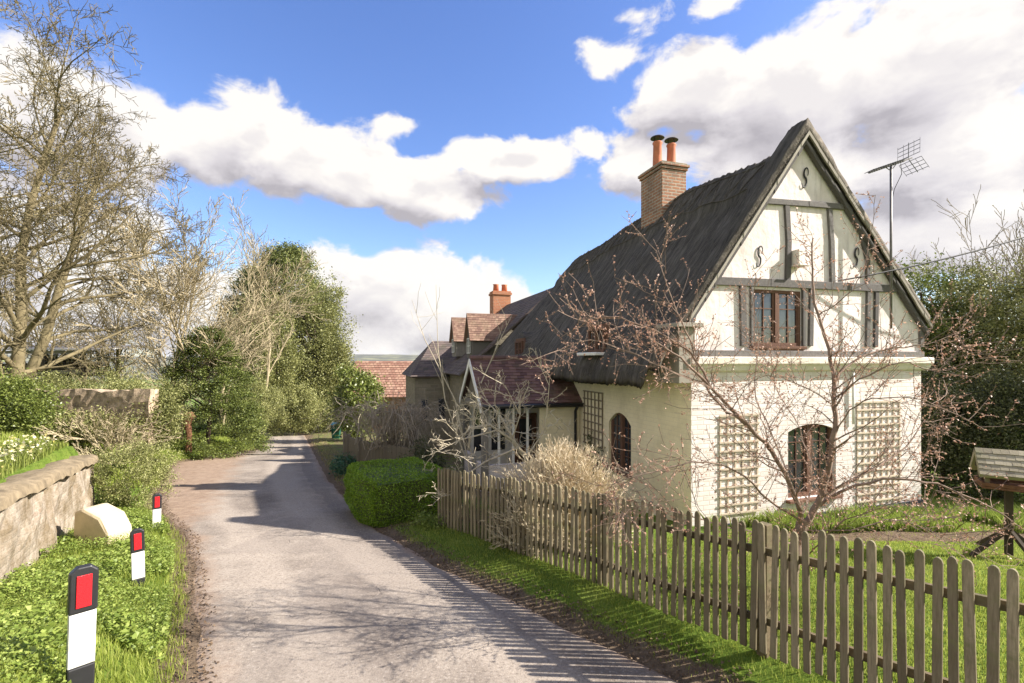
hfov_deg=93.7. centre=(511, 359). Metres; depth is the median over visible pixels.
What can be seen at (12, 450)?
daffodils
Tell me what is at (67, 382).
bush
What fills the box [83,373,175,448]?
bush
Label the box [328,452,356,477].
plant
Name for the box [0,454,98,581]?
garden wall
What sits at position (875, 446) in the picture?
trellis
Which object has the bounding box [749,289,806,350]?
window
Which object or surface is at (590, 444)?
climbing plant
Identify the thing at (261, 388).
roadside hedge
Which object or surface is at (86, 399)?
ruined wall
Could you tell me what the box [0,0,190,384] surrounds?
bare tree
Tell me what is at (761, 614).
picket fence
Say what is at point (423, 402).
window
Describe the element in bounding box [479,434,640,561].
twiggy bush
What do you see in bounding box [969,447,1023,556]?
bird table
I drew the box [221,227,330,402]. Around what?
bare tree
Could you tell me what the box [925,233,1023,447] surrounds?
evergreen shrub
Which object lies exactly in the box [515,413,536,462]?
window
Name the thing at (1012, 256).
bare tree
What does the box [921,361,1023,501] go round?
evergreen shrub
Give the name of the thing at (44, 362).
open shed
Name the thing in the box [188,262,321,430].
tall evergreen
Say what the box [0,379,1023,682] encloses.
ground
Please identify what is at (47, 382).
bush
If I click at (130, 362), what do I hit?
distant wood
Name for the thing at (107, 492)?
wall end bush
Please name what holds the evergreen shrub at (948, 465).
on the ground at (520, 595)
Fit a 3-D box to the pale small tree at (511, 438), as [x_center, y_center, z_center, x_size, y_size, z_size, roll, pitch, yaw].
[-0.192,1.192,8.169,2.933,2.833,1.446,0,0,-17]
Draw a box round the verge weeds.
[0,495,175,682]
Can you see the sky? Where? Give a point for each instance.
(463, 148)
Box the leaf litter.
[151,489,761,682]
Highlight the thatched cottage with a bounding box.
[459,118,933,525]
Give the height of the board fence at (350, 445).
1.856 m
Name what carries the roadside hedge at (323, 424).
on the ground at (520, 595)
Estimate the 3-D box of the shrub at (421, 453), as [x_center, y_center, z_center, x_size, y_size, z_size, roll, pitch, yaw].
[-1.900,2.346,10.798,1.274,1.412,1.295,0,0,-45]
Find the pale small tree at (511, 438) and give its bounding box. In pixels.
[416,348,575,505]
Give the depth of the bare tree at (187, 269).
19.62 m
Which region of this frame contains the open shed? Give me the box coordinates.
[1,344,153,387]
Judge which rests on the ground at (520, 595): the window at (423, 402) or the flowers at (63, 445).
the flowers at (63, 445)
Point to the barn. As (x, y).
(394, 378)
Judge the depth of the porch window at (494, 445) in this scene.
12.82 m
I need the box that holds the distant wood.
[5,327,319,430]
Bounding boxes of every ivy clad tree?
[212,289,312,434]
[269,254,362,431]
[294,316,357,430]
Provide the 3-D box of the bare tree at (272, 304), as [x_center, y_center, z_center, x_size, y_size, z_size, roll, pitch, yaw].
[-13.399,-2.200,25.009,7.250,11.252,7.816,0,0,-23]
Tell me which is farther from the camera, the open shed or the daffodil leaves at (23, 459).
the open shed
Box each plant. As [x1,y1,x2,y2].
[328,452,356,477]
[407,505,449,530]
[579,431,605,474]
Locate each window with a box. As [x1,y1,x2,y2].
[420,398,427,421]
[438,398,444,421]
[474,409,480,450]
[491,409,504,449]
[515,338,525,354]
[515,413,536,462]
[577,323,609,355]
[604,413,631,477]
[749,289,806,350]
[786,424,841,503]
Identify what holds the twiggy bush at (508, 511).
on the ground at (520, 595)
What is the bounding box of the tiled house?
[402,284,552,459]
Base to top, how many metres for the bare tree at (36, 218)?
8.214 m
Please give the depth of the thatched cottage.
8.52 m
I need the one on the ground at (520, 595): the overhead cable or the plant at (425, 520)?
the plant at (425, 520)
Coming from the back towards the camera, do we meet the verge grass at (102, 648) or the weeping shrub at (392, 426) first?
the weeping shrub at (392, 426)
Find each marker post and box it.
[65,563,98,682]
[130,528,144,585]
[152,493,161,527]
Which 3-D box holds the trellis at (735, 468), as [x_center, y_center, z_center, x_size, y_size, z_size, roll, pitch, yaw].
[3.677,1.677,7.756,0.796,1.600,0.027,0,0,-17]
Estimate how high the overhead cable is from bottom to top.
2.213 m
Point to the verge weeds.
(117, 619)
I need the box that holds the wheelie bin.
[331,422,341,438]
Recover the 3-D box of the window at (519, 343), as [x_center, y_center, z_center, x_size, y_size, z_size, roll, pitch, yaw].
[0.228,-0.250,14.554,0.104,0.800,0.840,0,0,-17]
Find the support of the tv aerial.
attached to the thatched cottage
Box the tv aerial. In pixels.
[864,139,927,328]
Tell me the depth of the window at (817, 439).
8.30 m
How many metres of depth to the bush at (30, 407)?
10.83 m
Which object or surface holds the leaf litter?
on the road
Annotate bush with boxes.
[0,360,71,434]
[5,370,88,419]
[6,399,158,447]
[7,369,105,388]
[37,357,200,421]
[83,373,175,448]
[87,430,185,510]
[120,381,195,453]
[322,360,393,438]
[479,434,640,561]
[493,485,548,548]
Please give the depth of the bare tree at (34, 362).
17.55 m
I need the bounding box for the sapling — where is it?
[411,285,511,469]
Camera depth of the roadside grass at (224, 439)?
14.49 m
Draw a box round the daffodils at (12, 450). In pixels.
[0,433,56,474]
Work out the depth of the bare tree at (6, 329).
19.84 m
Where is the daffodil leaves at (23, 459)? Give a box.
[0,438,60,478]
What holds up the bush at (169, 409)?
on the ground at (520, 595)
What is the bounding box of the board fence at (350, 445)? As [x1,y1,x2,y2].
[343,431,414,466]
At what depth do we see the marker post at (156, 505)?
7.99 m
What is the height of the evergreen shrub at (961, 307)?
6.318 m
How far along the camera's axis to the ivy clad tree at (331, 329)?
39.00 m
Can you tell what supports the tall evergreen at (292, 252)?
on the ground at (520, 595)
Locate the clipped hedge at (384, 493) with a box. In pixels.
[343,456,442,527]
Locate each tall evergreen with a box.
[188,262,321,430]
[200,238,360,432]
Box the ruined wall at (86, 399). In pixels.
[5,388,158,443]
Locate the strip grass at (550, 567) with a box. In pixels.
[385,517,866,682]
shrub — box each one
[151,324,277,459]
[300,390,463,456]
[391,433,452,472]
[895,242,1018,481]
[912,249,1023,456]
[921,354,1023,500]
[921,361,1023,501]
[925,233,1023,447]
[968,351,1023,450]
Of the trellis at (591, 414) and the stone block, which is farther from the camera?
the trellis at (591, 414)
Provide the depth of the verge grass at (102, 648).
3.91 m
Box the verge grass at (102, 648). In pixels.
[0,499,189,682]
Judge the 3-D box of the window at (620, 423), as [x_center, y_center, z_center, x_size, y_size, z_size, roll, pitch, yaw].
[2.157,1.650,9.590,0.200,1.186,0.957,0,0,-17]
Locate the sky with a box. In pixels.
[0,0,1023,356]
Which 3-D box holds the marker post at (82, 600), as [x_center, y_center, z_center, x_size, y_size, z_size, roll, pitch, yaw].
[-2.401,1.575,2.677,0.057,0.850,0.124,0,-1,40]
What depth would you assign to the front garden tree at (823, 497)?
4.42 m
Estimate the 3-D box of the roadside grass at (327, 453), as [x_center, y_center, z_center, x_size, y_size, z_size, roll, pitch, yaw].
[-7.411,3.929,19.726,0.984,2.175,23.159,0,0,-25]
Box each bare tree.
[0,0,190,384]
[0,94,136,336]
[0,292,98,386]
[2,80,224,378]
[29,232,185,385]
[61,165,285,435]
[193,189,329,423]
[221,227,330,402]
[893,184,1023,445]
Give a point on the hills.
(378, 357)
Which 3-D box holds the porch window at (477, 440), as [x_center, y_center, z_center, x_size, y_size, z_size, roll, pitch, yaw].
[-0.824,1.850,12.696,0.380,1.100,0.012,0,0,-17]
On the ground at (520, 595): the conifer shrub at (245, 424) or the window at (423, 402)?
the conifer shrub at (245, 424)
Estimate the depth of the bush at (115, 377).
17.11 m
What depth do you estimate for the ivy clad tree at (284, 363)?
34.42 m
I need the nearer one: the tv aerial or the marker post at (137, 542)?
the marker post at (137, 542)
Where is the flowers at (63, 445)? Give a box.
[0,429,68,473]
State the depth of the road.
5.02 m
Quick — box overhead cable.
[838,237,1023,281]
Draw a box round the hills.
[3,354,1010,379]
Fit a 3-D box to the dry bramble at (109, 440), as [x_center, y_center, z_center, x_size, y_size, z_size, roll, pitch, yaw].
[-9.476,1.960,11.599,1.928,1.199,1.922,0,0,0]
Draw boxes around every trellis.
[583,390,602,448]
[719,413,759,515]
[857,400,901,508]
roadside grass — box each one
[0,428,266,488]
[312,438,345,487]
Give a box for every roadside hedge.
[200,371,287,438]
[263,380,332,435]
[289,396,340,432]
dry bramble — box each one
[0,407,176,441]
[72,417,170,463]
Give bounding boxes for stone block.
[73,503,131,546]
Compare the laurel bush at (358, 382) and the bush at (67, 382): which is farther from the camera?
the laurel bush at (358, 382)
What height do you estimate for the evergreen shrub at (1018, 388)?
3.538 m
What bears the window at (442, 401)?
in the tiled house
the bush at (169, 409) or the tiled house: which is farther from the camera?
the tiled house
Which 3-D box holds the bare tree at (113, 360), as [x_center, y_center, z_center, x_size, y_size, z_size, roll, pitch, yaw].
[-17.376,-0.990,20.591,4.656,8.811,5.368,0,0,0]
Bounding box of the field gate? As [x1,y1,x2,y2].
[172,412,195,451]
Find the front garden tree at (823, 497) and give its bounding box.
[511,191,1023,596]
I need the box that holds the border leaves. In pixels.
[700,501,1023,533]
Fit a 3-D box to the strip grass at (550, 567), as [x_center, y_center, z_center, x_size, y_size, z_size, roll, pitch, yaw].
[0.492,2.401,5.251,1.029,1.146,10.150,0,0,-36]
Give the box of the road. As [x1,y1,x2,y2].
[162,432,678,682]
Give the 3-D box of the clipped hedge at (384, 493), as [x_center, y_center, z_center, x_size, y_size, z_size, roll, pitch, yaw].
[-2.248,2.510,9.238,1.753,1.067,2.097,0,0,-32]
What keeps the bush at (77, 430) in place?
on the ground at (520, 595)
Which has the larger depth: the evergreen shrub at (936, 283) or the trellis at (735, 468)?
the evergreen shrub at (936, 283)
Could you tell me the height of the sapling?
4.269 m
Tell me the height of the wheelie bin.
1.097 m
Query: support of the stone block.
on the ground at (520, 595)
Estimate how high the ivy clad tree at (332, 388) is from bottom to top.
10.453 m
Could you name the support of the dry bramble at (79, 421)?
on the ground at (520, 595)
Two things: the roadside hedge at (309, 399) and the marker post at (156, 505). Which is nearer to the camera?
the marker post at (156, 505)
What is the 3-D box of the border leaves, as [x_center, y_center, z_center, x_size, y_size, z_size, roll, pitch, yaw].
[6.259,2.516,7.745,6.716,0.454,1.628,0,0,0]
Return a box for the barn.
[350,361,412,431]
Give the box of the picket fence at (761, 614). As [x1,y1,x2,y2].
[437,468,1023,682]

